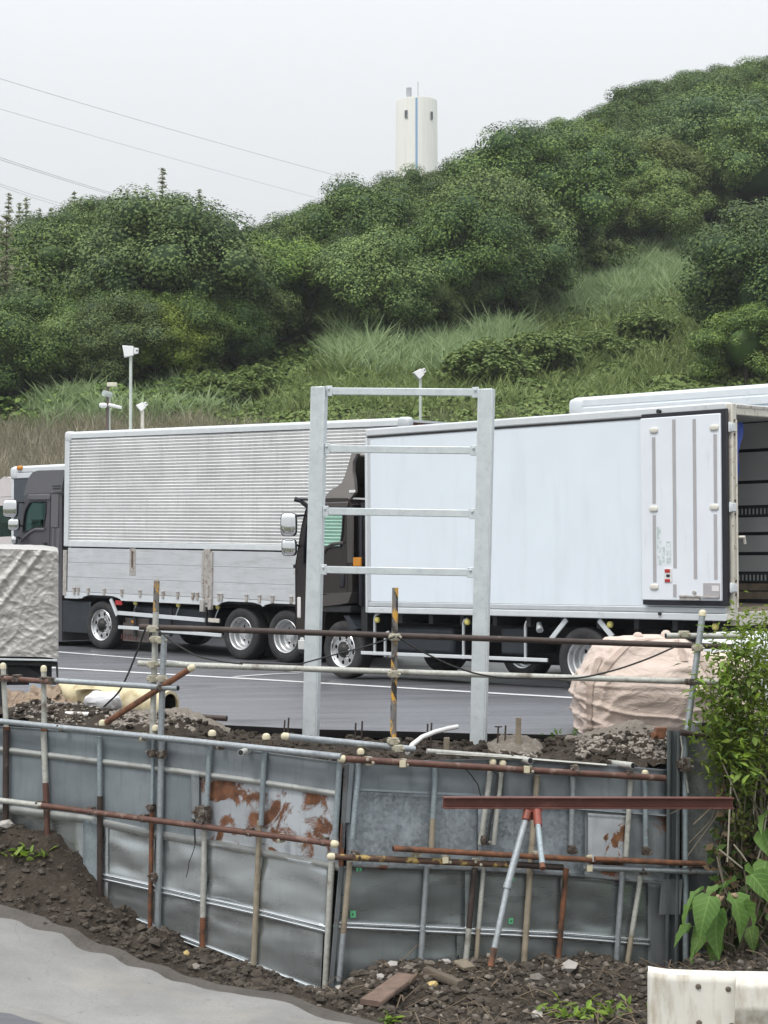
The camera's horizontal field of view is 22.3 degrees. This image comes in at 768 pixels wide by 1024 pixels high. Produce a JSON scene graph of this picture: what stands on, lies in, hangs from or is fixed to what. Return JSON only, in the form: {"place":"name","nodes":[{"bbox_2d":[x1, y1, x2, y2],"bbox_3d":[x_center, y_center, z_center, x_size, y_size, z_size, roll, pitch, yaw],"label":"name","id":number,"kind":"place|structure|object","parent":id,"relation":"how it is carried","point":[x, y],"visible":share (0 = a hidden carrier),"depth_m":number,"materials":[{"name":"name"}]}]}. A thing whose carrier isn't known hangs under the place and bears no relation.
{"place":"outdoors","nodes":[
{"label":"outdoors","id":0,"kind":"place"},
{"bbox_2d":[0,918,351,1023],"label":"concrete road","id":1,"kind":"structure","parent":0,"point":[48,977],"depth_m":13.84,"materials":[{"name":"grey concrete"}]},
{"bbox_2d":[0,905,381,1023],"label":"mud verge","id":2,"kind":"structure","parent":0,"point":[78,939],"depth_m":14.58,"materials":[{"name":"brown soil"}]},
{"bbox_2d":[0,699,763,769],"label":"soil bank","id":3,"kind":"structure","parent":0,"point":[560,754],"depth_m":16.11,"materials":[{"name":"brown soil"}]},
{"bbox_2d":[7,684,74,707],"bbox_3d":[-3.098,1.698,17.612,0.834,0.287,0.985,0,-1,0],"label":"cardboard pile","id":4,"kind":"object","parent":3,"relation":"on","point":[17,696],"visible":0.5,"depth_m":17.58,"materials":[{"name":"beige cardboard"}]},
{"bbox_2d":[83,690,121,709],"bbox_3d":[-2.446,1.650,16.974,0.336,0.188,0.261,0,-1,0],"label":"plastic bag","id":5,"kind":"object","parent":3,"relation":"on","point":[100,699],"visible":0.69,"depth_m":16.88,"materials":[{"name":"white plastic"}]},
{"bbox_2d":[59,684,178,709],"bbox_3d":[-2.449,1.708,17.631,1.210,0.353,0.380,-1,-1,29],"label":"pipe section","id":6,"kind":"object","parent":3,"relation":"on","point":[76,693],"visible":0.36,"depth_m":17.51,"materials":[{"name":"yellow plastic"}]},
{"bbox_2d":[127,707,230,732],"bbox_3d":[-1.825,1.825,16.692,1.020,0.305,0.650,0,-1,0],"label":"gravel heap","id":7,"kind":"object","parent":3,"relation":"on","point":[189,712],"visible":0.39,"depth_m":16.59,"materials":[{"name":"gravel"}]},
{"bbox_2d":[8,697,666,764],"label":"bank clods","id":8,"kind":"object","parent":3,"relation":"on","point":[549,741],"visible":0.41,"depth_m":15.94,"materials":[{"name":"brown soil"}]},
{"bbox_2d":[302,386,494,744],"bbox_3d":[0.114,0.666,16.717,1.749,3.533,0.125,0,-1,19],"label":"ladder frame","id":9,"kind":"object","parent":3,"relation":"on","point":[480,513],"visible":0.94,"depth_m":16.68,"materials":[{"name":"metal"}]},
{"bbox_2d":[487,734,543,754],"bbox_3d":[1.072,1.918,15.941,0.500,0.198,0.450,0,-1,0],"label":"gravel heap","id":10,"kind":"object","parent":3,"relation":"on","point":[509,744],"visible":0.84,"depth_m":15.85,"materials":[{"name":"grey gravel"}]},
{"bbox_2d":[564,719,666,739],"bbox_3d":[1.908,1.911,16.216,1.070,0.394,0.800,0,-1,0],"label":"gravel heap","id":11,"kind":"object","parent":3,"relation":"on","point":[638,725],"visible":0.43,"depth_m":15.99,"materials":[{"name":"grey gravel"}]},
{"bbox_2d":[673,591,767,933],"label":"leafy bush","id":12,"kind":"object","parent":3,"relation":"on","point":[741,690],"visible":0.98,"depth_m":15.24,"materials":[{"name":"green plant"}]},
{"bbox_2d":[0,200,766,464],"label":"hillside","id":13,"kind":"structure","parent":0,"point":[708,219],"depth_m":92.68,"materials":[{"name":"green plant"}]},
{"bbox_2d":[0,214,28,401],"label":"conifer","id":14,"kind":"object","parent":13,"relation":"on","point":[5,276],"visible":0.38,"depth_m":90.28,"materials":[{"name":"plant"}]},
{"bbox_2d":[0,283,82,398],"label":"tree","id":15,"kind":"object","parent":13,"relation":"on","point":[22,346],"visible":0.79,"depth_m":85.41,"materials":[{"name":"green plant"}]},
{"bbox_2d":[0,220,101,308],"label":"tree","id":16,"kind":"object","parent":13,"relation":"on","point":[47,253],"visible":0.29,"depth_m":95.12,"materials":[{"name":"green plant"}]},
{"bbox_2d":[25,310,87,382],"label":"tree","id":17,"kind":"object","parent":13,"relation":"on","point":[59,324],"visible":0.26,"depth_m":85.89,"materials":[{"name":"green plant"}]},
{"bbox_2d":[14,204,120,239],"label":"tree","id":18,"kind":"object","parent":13,"relation":"on","point":[68,215],"visible":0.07,"depth_m":103.15,"materials":[{"name":"green plant"}]},
{"bbox_2d":[44,194,152,220],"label":"tree","id":19,"kind":"object","parent":13,"relation":"on","point":[89,205],"visible":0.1,"depth_m":110.53,"materials":[{"name":"green plant"}]},
{"bbox_2d":[51,288,145,376],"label":"tree","id":20,"kind":"object","parent":13,"relation":"on","point":[68,307],"visible":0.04,"depth_m":88.09,"materials":[{"name":"green plant"}]},
{"bbox_2d":[67,288,190,383],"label":"tree","id":21,"kind":"object","parent":13,"relation":"on","point":[108,334],"visible":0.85,"depth_m":84.59,"materials":[{"name":"green plant"}]},
{"bbox_2d":[13,353,251,427],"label":"tall grass","id":22,"kind":"structure","parent":13,"relation":"on","point":[91,402],"depth_m":82.05,"materials":[{"name":"green plant"}]},
{"bbox_2d":[0,395,279,478],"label":"dry grass","id":23,"kind":"structure","parent":13,"relation":"on","point":[51,448],"depth_m":76.52,"materials":[{"name":"beige plant"}]},
{"bbox_2d":[118,298,222,380],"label":"tree","id":24,"kind":"object","parent":13,"relation":"on","point":[184,358],"visible":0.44,"depth_m":85.80,"materials":[{"name":"green plant"}]},
{"bbox_2d":[57,182,289,309],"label":"tree","id":25,"kind":"object","parent":13,"relation":"on","point":[147,244],"visible":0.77,"depth_m":89.40,"materials":[{"name":"green plant"}]},
{"bbox_2d":[125,287,240,371],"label":"tree","id":26,"kind":"object","parent":13,"relation":"on","point":[197,312],"visible":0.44,"depth_m":87.34,"materials":[{"name":"green plant"}]},
{"bbox_2d":[176,371,243,401],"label":"bush","id":27,"kind":"object","parent":13,"relation":"on","point":[216,382],"visible":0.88,"depth_m":83.82,"materials":[{"name":"green plant"}]},
{"bbox_2d":[200,285,278,369],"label":"tree","id":28,"kind":"object","parent":13,"relation":"on","point":[249,339],"visible":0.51,"depth_m":90.32,"materials":[{"name":"green plant"}]},
{"bbox_2d":[227,363,286,399],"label":"bush","id":29,"kind":"object","parent":13,"relation":"on","point":[250,381],"visible":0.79,"depth_m":85.24,"materials":[{"name":"green plant"}]},
{"bbox_2d":[214,280,305,364],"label":"tree","id":30,"kind":"object","parent":13,"relation":"on","point":[280,303],"visible":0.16,"depth_m":93.00,"materials":[{"name":"green plant"}]},
{"bbox_2d":[0,297,536,422],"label":"undergrowth","id":31,"kind":"object","parent":13,"relation":"on","point":[10,398],"visible":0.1,"depth_m":87.83,"materials":[{"name":"green plant"}]},
{"bbox_2d":[253,212,293,244],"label":"tree","id":32,"kind":"object","parent":13,"relation":"on","point":[275,225],"visible":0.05,"depth_m":106.86,"materials":[{"name":"green plant"}]},
{"bbox_2d":[0,395,566,440],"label":"meadow grass","id":33,"kind":"structure","parent":13,"relation":"on","point":[509,415],"depth_m":79.16,"materials":[{"name":"green plant"}]},
{"bbox_2d":[250,236,343,355],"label":"tree","id":34,"kind":"object","parent":13,"relation":"on","point":[292,261],"visible":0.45,"depth_m":95.73,"materials":[{"name":"green plant"}]},
{"bbox_2d":[253,205,343,249],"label":"tree","id":35,"kind":"object","parent":13,"relation":"on","point":[295,230],"visible":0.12,"depth_m":103.19,"materials":[{"name":"green plant"}]},
{"bbox_2d":[269,306,341,343],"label":"tree","id":36,"kind":"object","parent":13,"relation":"on","point":[303,318],"visible":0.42,"depth_m":95.96,"materials":[{"name":"green plant"}]},
{"bbox_2d":[310,284,360,323],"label":"tree","id":37,"kind":"object","parent":13,"relation":"on","point":[330,310],"visible":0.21,"depth_m":95.65,"materials":[{"name":"green plant"}]},
{"bbox_2d":[288,172,433,247],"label":"tree","id":38,"kind":"object","parent":13,"relation":"on","point":[348,203],"visible":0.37,"depth_m":102.05,"materials":[{"name":"green plant"}]},
{"bbox_2d":[299,221,449,330],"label":"tree","id":39,"kind":"object","parent":13,"relation":"on","point":[370,278],"visible":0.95,"depth_m":92.89,"materials":[{"name":"green plant"}]},
{"bbox_2d":[32,291,767,424],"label":"creeper ground cover","id":40,"kind":"object","parent":13,"relation":"on","point":[663,378],"visible":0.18,"depth_m":84.30,"materials":[{"name":"green plant"}]},
{"bbox_2d":[368,175,435,221],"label":"tree","id":41,"kind":"object","parent":13,"relation":"on","point":[422,203],"visible":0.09,"depth_m":110.45,"materials":[{"name":"green plant"}]},
{"bbox_2d":[369,162,442,198],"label":"tree","id":42,"kind":"object","parent":13,"relation":"on","point":[414,174],"visible":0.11,"depth_m":118.31,"materials":[{"name":"green plant"}]},
{"bbox_2d":[396,87,437,181],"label":"tower","id":43,"kind":"structure","parent":13,"relation":"on","point":[416,131],"depth_m":298.40,"materials":[{"name":"grey concrete"}]},
{"bbox_2d":[382,276,470,335],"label":"tree","id":44,"kind":"object","parent":13,"relation":"on","point":[443,294],"visible":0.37,"depth_m":96.01,"materials":[{"name":"green plant"}]},
{"bbox_2d":[300,295,559,384],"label":"tall grass","id":45,"kind":"structure","parent":13,"relation":"on","point":[380,342],"depth_m":90.64,"materials":[{"name":"green plant"}]},
{"bbox_2d":[422,247,505,322],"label":"tree","id":46,"kind":"object","parent":13,"relation":"on","point":[482,287],"visible":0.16,"depth_m":97.36,"materials":[{"name":"green plant"}]},
{"bbox_2d":[398,184,544,325],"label":"tree","id":47,"kind":"object","parent":13,"relation":"on","point":[486,240],"visible":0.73,"depth_m":96.98,"materials":[{"name":"green plant"}]},
{"bbox_2d":[432,340,541,383],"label":"bush","id":48,"kind":"object","parent":13,"relation":"on","point":[495,357],"visible":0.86,"depth_m":85.11,"materials":[{"name":"green plant"}]},
{"bbox_2d":[423,166,582,313],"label":"tree","id":49,"kind":"object","parent":13,"relation":"on","point":[507,192],"visible":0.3,"depth_m":102.97,"materials":[{"name":"green plant"}]},
{"bbox_2d":[463,263,542,315],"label":"tree","id":50,"kind":"object","parent":13,"relation":"on","point":[524,301],"visible":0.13,"depth_m":100.53,"materials":[{"name":"green plant"}]},
{"bbox_2d":[459,208,582,303],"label":"tree","id":51,"kind":"object","parent":13,"relation":"on","point":[551,259],"visible":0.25,"depth_m":101.70,"materials":[{"name":"green plant"}]},
{"bbox_2d":[424,121,628,231],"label":"tree","id":52,"kind":"object","parent":13,"relation":"on","point":[585,180],"visible":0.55,"depth_m":110.96,"materials":[{"name":"green plant"}]},
{"bbox_2d":[479,332,584,369],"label":"tree","id":53,"kind":"object","parent":13,"relation":"on","point":[533,346],"visible":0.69,"depth_m":88.31,"materials":[{"name":"green plant"}]},
{"bbox_2d":[502,117,605,168],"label":"tree","id":54,"kind":"object","parent":13,"relation":"on","point":[530,130],"visible":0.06,"depth_m":126.11,"materials":[{"name":"green plant"}]},
{"bbox_2d":[542,329,588,355],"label":"tree","id":55,"kind":"object","parent":13,"relation":"on","point":[565,335],"visible":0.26,"depth_m":91.70,"materials":[{"name":"green plant"}]},
{"bbox_2d":[534,169,610,248],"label":"tree","id":56,"kind":"object","parent":13,"relation":"on","point":[587,234],"visible":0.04,"depth_m":115.91,"materials":[{"name":"green plant"}]},
{"bbox_2d":[571,235,639,269],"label":"tree","id":57,"kind":"object","parent":13,"relation":"on","point":[599,248],"visible":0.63,"depth_m":113.09,"materials":[{"name":"green plant"}]},
{"bbox_2d":[577,328,637,357],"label":"tree","id":58,"kind":"object","parent":13,"relation":"on","point":[598,338],"visible":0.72,"depth_m":91.97,"materials":[{"name":"green plant"}]},
{"bbox_2d":[575,162,639,240],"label":"tree","id":59,"kind":"object","parent":13,"relation":"on","point":[615,226],"visible":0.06,"depth_m":119.26,"materials":[{"name":"green plant"}]},
{"bbox_2d":[556,122,669,184],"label":"tree","id":60,"kind":"object","parent":13,"relation":"on","point":[630,161],"visible":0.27,"depth_m":121.87,"materials":[{"name":"green plant"}]},
{"bbox_2d":[532,219,727,326],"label":"tall grass","id":61,"kind":"structure","parent":13,"relation":"on","point":[659,255],"depth_m":108.83,"materials":[{"name":"green plant"}]},
{"bbox_2d":[590,87,669,126],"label":"tree","id":62,"kind":"object","parent":13,"relation":"on","point":[605,112],"visible":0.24,"depth_m":141.12,"materials":[{"name":"green plant"}]},
{"bbox_2d":[604,310,684,341],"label":"bush","id":63,"kind":"object","parent":13,"relation":"on","point":[638,323],"visible":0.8,"depth_m":95.49,"materials":[{"name":"green plant"}]},
{"bbox_2d":[598,78,690,122],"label":"tree","id":64,"kind":"object","parent":13,"relation":"on","point":[643,90],"visible":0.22,"depth_m":141.82,"materials":[{"name":"green plant"}]},
{"bbox_2d":[622,93,682,132],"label":"tree","id":65,"kind":"object","parent":13,"relation":"on","point":[650,113],"visible":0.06,"depth_m":137.82,"materials":[{"name":"green plant"}]},
{"bbox_2d":[609,165,720,244],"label":"tree","id":66,"kind":"object","parent":13,"relation":"on","point":[666,204],"visible":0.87,"depth_m":117.76,"materials":[{"name":"green plant"}]},
{"bbox_2d":[632,133,715,214],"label":"tree","id":67,"kind":"object","parent":13,"relation":"on","point":[672,154],"visible":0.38,"depth_m":123.99,"materials":[{"name":"green plant"}]},
{"bbox_2d":[649,69,738,96],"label":"tree","id":68,"kind":"object","parent":13,"relation":"on","point":[689,84],"visible":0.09,"depth_m":143.24,"materials":[{"name":"green plant"}]},
{"bbox_2d":[636,87,767,197],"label":"tree","id":69,"kind":"object","parent":13,"relation":"on","point":[681,120],"visible":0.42,"depth_m":129.80,"materials":[{"name":"green plant"}]},
{"bbox_2d":[662,80,747,117],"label":"tree","id":70,"kind":"object","parent":13,"relation":"on","point":[734,92],"visible":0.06,"depth_m":138.90,"materials":[{"name":"green plant"}]},
{"bbox_2d":[689,148,741,220],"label":"tree","id":71,"kind":"object","parent":13,"relation":"on","point":[724,194],"visible":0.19,"depth_m":128.06,"materials":[{"name":"green plant"}]},
{"bbox_2d":[670,219,767,351],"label":"tree","id":72,"kind":"object","parent":13,"relation":"on","point":[728,284],"visible":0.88,"depth_m":88.33,"materials":[{"name":"green plant"}]},
{"bbox_2d":[681,196,767,270],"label":"tree","id":73,"kind":"object","parent":13,"relation":"on","point":[745,216],"visible":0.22,"depth_m":95.55,"materials":[{"name":"green plant"}]},
{"bbox_2d":[684,301,767,382],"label":"tree","id":74,"kind":"object","parent":13,"relation":"on","point":[749,355],"visible":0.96,"depth_m":85.53,"materials":[{"name":"green plant"}]},
{"bbox_2d":[686,109,767,216],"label":"tree","id":75,"kind":"object","parent":13,"relation":"on","point":[740,145],"visible":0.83,"depth_m":125.75,"materials":[{"name":"green plant"}]},
{"bbox_2d":[730,55,767,84],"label":"tree","id":76,"kind":"object","parent":13,"relation":"on","point":[751,67],"visible":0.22,"depth_m":152.86,"materials":[{"name":"green plant"}]},
{"bbox_2d":[0,820,767,1023],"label":"soil ground","id":77,"kind":"structure","parent":0,"point":[66,874],"depth_m":15.19,"materials":[{"name":"brown soil"}]},
{"bbox_2d":[0,718,342,987],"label":"retaining wall","id":78,"kind":"structure","parent":77,"relation":"on","point":[248,874],"depth_m":15.38,"materials":[{"name":"metal"}]},
{"bbox_2d":[0,663,179,731],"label":"guard rail","id":79,"kind":"object","parent":78,"relation":"on","point":[43,680],"visible":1,"depth_m":16.24,"materials":[{"name":"beige metal"}]},
{"bbox_2d":[137,581,741,751],"bbox_3d":[0.495,1.187,15.292,4.915,1.286,1.053,0,-1,-3],"label":"guard rail","id":80,"kind":"object","parent":78,"relation":"attached to","point":[394,673],"visible":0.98,"depth_m":15.65,"materials":[{"name":"grey metal"}]},
{"bbox_2d":[104,664,195,724],"bbox_3d":[-1.881,1.467,15.614,1.011,0.535,0.058,-1,-1,39],"label":"brace pipe","id":81,"kind":"object","parent":80,"relation":"attached to","point":[151,693],"visible":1,"depth_m":15.60,"materials":[{"name":"beige metal"}]},
{"bbox_2d":[397,636,675,678],"bbox_3d":[1.220,1.126,15.147,2.343,0.354,0.065,0,-1,-18],"label":"rope","id":82,"kind":"object","parent":80,"relation":"hanging from","point":[409,644],"visible":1,"depth_m":15.07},
{"bbox_2d":[360,972,416,1006],"bbox_3d":[0.035,3.471,14.171,0.178,0.129,0.557,-1,-1,29],"label":"plank","id":83,"kind":"object","parent":77,"relation":"on","point":[388,989],"visible":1,"depth_m":14.11,"materials":[{"name":"brown wood"}]},
{"bbox_2d":[423,966,464,988],"bbox_3d":[0.443,3.461,14.487,0.074,0.100,0.391,1,-1,-40],"label":"timber","id":84,"kind":"object","parent":77,"relation":"on","point":[446,978],"visible":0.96,"depth_m":14.44,"materials":[{"name":"brown wood"}]},
{"bbox_2d":[195,732,725,987],"bbox_3d":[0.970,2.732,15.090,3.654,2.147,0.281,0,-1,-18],"label":"retaining wall","id":85,"kind":"structure","parent":77,"relation":"on","point":[424,871],"depth_m":15.03,"materials":[{"name":"metal"}]},
{"bbox_2d":[488,809,545,966],"bbox_3d":[0.931,2.655,13.811,0.415,1.065,0.485,0,-1,0],"label":"trestle","id":86,"kind":"object","parent":77,"relation":"on","point":[528,815],"visible":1,"depth_m":13.79,"materials":[{"name":"silver metal"}]},
{"bbox_2d":[441,796,734,808],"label":"steel beam","id":87,"kind":"structure","parent":86,"relation":"on","point":[543,802],"depth_m":14.09,"materials":[{"name":"red metal"}]},
{"bbox_2d":[315,947,767,1023],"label":"rubble","id":88,"kind":"object","parent":77,"relation":"on","point":[410,966],"visible":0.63,"depth_m":14.57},
{"bbox_2d":[322,945,767,1023],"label":"roots","id":89,"kind":"object","parent":77,"relation":"on","point":[402,997],"visible":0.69,"depth_m":14.24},
{"bbox_2d":[534,989,612,1020],"bbox_3d":[1.358,3.547,13.977,0.560,0.146,0.647,0,-1,0],"label":"weed","id":90,"kind":"object","parent":77,"relation":"on","point":[577,1012],"visible":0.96,"depth_m":13.91,"materials":[{"name":"green plant"}]},
{"bbox_2d":[647,966,767,1023],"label":"road barrier","id":91,"kind":"object","parent":77,"relation":"on","point":[678,996],"visible":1,"depth_m":10.79,"materials":[{"name":"white paint"}]},
{"bbox_2d":[659,729,766,967],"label":"sheet pile","id":92,"kind":"object","parent":77,"relation":"on","point":[676,889],"visible":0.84,"depth_m":15.53,"materials":[{"name":"grey metal"}]},
{"bbox_2d":[670,732,767,956],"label":"dry vine thicket","id":93,"kind":"object","parent":77,"relation":"on","point":[720,851],"visible":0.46,"depth_m":15.37,"materials":[{"name":"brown plant"}]},
{"bbox_2d":[730,788,756,865],"bbox_3d":[2.792,2.470,15.261,0.196,0.623,0.235,-1,-1,36],"label":"yellow green weed","id":94,"kind":"object","parent":93,"relation":"on","point":[742,833],"visible":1,"depth_m":15.26,"materials":[{"name":"green plant"}]},
{"bbox_2d":[674,810,767,962],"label":"broad leaved plant","id":95,"kind":"object","parent":77,"relation":"on","point":[711,921],"visible":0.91,"depth_m":15.00,"materials":[{"name":"plant"}]},
{"bbox_2d":[0,0,767,233],"label":"sky","id":96,"kind":"structure","parent":0,"point":[313,84],"materials":[{"name":"white"}]},
{"bbox_2d":[7,632,767,740],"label":"parking lot","id":97,"kind":"structure","parent":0,"point":[261,706],"depth_m":22.46,"materials":[{"name":"grey asphalt"}]},
{"bbox_2d":[0,544,57,706],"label":"tarp truck","id":98,"kind":"object","parent":97,"relation":"on","point":[28,610],"visible":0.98,"depth_m":19.51,"materials":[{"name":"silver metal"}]},
{"bbox_2d":[0,464,64,544],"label":"box truck","id":99,"kind":"object","parent":97,"relation":"on","point":[13,487],"visible":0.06,"depth_m":42.35,"materials":[{"name":"paint"}]},
{"bbox_2d":[122,345,138,428],"bbox_3d":[-5.612,-0.577,43.020,0.374,6.196,0.320,0,-1,0],"label":"flood light","id":100,"kind":"object","parent":97,"relation":"on","point":[129,351],"visible":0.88,"depth_m":43.02,"materials":[{"name":"grey paint"}]},
{"bbox_2d":[3,417,451,662],"bbox_3d":[-2.657,0.495,33.188,10.088,3.820,2.892,0,-1,42],"label":"wing truck","id":101,"kind":"object","parent":97,"relation":"on","point":[189,518],"visible":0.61,"depth_m":32.53,"materials":[{"name":"metal"}]},
{"bbox_2d":[52,667,571,697],"bbox_3d":[-1.514,2.163,25.358,12.696,0.104,0.704,-1,-2,45],"label":"parking line","id":102,"kind":"object","parent":97,"relation":"on","point":[327,683],"visible":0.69,"depth_m":24.47,"materials":[{"name":"white paint"}]},
{"bbox_2d":[280,402,767,685],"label":"box truck","id":103,"kind":"object","parent":97,"relation":"on","point":[653,520],"visible":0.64,"depth_m":23.33,"materials":[{"name":"paint"}]},
{"bbox_2d":[504,384,767,673],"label":"box truck","id":104,"kind":"object","parent":97,"relation":"on","point":[756,394],"visible":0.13,"depth_m":26.21,"materials":[{"name":"paint"}]},
{"bbox_2d":[568,630,717,732],"bbox_3d":[2.296,1.504,17.211,1.315,0.936,1.155,0,-1,0],"label":"bulk bag","id":105,"kind":"object","parent":97,"relation":"on","point":[596,705],"visible":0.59,"depth_m":16.74,"materials":[{"name":"beige fabric"}]},
{"bbox_2d":[241,265,709,422],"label":"tall grass","id":106,"kind":"structure","parent":0,"point":[624,378],"depth_m":85.96,"materials":[{"name":"green plant"}]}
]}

